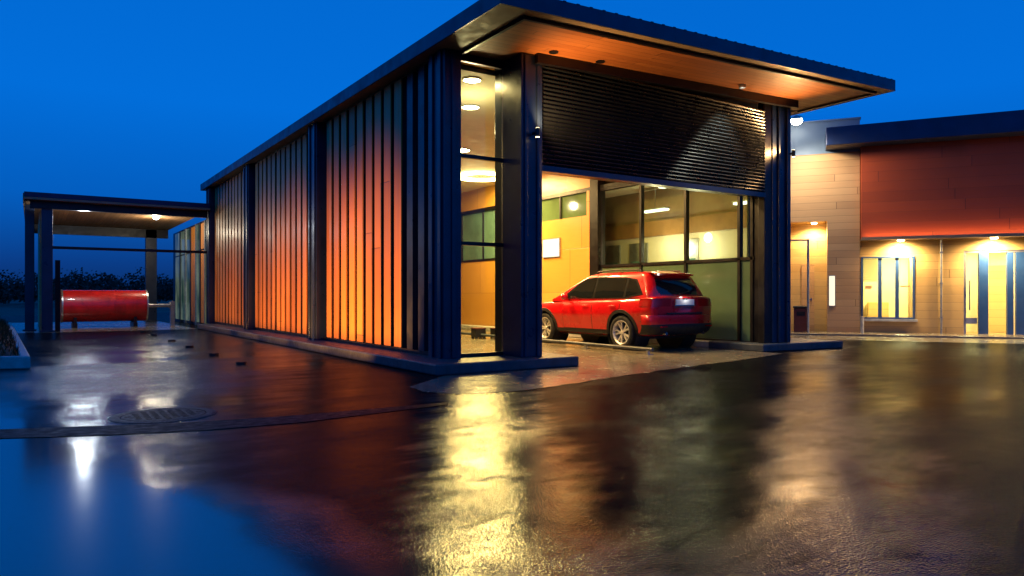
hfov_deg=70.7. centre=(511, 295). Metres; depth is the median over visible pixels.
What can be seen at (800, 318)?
litter bin
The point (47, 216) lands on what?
wash canopy
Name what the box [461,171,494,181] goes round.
ring light
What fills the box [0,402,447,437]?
gutter seam
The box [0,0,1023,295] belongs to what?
sky
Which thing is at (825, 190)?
timber tower
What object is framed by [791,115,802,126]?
wall lamp
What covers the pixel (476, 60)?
corner window
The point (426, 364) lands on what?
kerb island
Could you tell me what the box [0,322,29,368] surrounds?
verge kerb
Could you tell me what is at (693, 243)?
window
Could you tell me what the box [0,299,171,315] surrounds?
ground
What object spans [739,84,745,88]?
spot fitting
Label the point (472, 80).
ceiling light
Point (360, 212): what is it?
wash building
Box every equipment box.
[470,327,485,338]
[490,328,494,338]
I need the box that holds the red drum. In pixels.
[60,290,174,327]
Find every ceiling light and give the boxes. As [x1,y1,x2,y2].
[461,104,479,110]
[461,148,470,152]
[462,76,481,83]
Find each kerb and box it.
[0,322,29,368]
[461,324,709,347]
[709,338,842,351]
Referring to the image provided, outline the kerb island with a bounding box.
[197,324,578,375]
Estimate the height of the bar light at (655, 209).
0.650 m
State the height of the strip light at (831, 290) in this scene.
0.937 m
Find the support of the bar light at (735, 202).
hanging from the wash building at (360, 212)
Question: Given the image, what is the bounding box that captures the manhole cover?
[108,407,216,423]
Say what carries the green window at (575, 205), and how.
in the wash building at (360, 212)
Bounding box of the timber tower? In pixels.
[791,117,860,331]
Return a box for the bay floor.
[410,329,781,393]
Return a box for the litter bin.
[793,306,806,331]
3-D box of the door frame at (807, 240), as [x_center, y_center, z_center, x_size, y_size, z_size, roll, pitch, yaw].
[8.655,-0.275,21.657,0.590,2.849,0.180,0,0,22]
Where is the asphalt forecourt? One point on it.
(872, 458)
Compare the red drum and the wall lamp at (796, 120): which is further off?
the red drum
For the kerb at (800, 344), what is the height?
0.160 m
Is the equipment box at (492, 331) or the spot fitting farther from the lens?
the equipment box at (492, 331)
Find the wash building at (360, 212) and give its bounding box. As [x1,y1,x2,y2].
[200,0,894,358]
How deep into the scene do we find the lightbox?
21.44 m
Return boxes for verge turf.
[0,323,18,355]
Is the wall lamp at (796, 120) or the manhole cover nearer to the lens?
the manhole cover
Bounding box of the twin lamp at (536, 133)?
[532,127,539,137]
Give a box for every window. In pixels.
[461,54,502,357]
[463,209,494,260]
[542,192,586,221]
[605,245,620,264]
[629,243,647,262]
[689,238,698,259]
[861,256,914,318]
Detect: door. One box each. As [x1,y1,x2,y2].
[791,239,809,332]
[802,264,813,330]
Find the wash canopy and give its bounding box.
[23,191,209,331]
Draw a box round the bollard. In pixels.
[860,316,863,332]
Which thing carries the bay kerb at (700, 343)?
on the asphalt forecourt
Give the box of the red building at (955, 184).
[825,110,1023,334]
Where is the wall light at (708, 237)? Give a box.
[704,232,711,242]
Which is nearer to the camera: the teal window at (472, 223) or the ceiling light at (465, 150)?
the ceiling light at (465, 150)
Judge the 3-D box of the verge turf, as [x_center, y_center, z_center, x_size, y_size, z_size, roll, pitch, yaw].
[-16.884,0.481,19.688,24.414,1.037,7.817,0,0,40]
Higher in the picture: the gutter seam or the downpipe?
the downpipe
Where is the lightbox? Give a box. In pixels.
[543,238,560,257]
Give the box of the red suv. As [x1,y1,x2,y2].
[542,269,711,350]
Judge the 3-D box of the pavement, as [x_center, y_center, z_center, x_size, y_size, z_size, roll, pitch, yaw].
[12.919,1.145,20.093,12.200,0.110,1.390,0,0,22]
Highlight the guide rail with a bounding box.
[461,332,653,354]
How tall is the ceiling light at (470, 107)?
0.030 m
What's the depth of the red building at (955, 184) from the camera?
20.82 m
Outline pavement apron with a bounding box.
[791,335,1023,343]
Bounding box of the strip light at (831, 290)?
[829,275,834,305]
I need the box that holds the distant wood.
[0,267,172,303]
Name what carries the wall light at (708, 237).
attached to the wash building at (360, 212)
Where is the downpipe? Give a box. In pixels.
[939,239,942,333]
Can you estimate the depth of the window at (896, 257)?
21.63 m
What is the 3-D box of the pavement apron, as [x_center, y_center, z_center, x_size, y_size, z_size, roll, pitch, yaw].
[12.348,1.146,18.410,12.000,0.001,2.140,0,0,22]
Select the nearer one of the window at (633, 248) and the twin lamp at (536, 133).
the twin lamp at (536, 133)
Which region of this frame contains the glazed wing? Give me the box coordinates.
[173,220,206,324]
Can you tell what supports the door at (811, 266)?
in the timber tower
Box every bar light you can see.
[644,187,670,212]
[732,199,746,204]
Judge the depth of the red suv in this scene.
15.48 m
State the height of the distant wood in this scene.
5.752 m
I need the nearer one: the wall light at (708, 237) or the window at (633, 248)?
the wall light at (708, 237)
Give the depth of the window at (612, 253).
20.74 m
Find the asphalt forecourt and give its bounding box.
[0,312,1023,575]
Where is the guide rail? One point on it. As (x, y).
(587, 344)
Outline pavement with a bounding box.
[791,331,1023,338]
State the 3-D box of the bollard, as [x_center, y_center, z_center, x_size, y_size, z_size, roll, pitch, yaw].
[10.370,0.875,21.397,0.160,0.550,0.160,0,0,-34]
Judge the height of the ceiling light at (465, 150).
0.030 m
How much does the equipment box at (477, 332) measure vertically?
0.290 m
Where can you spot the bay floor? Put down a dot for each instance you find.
(596, 363)
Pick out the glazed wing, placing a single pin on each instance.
(189, 284)

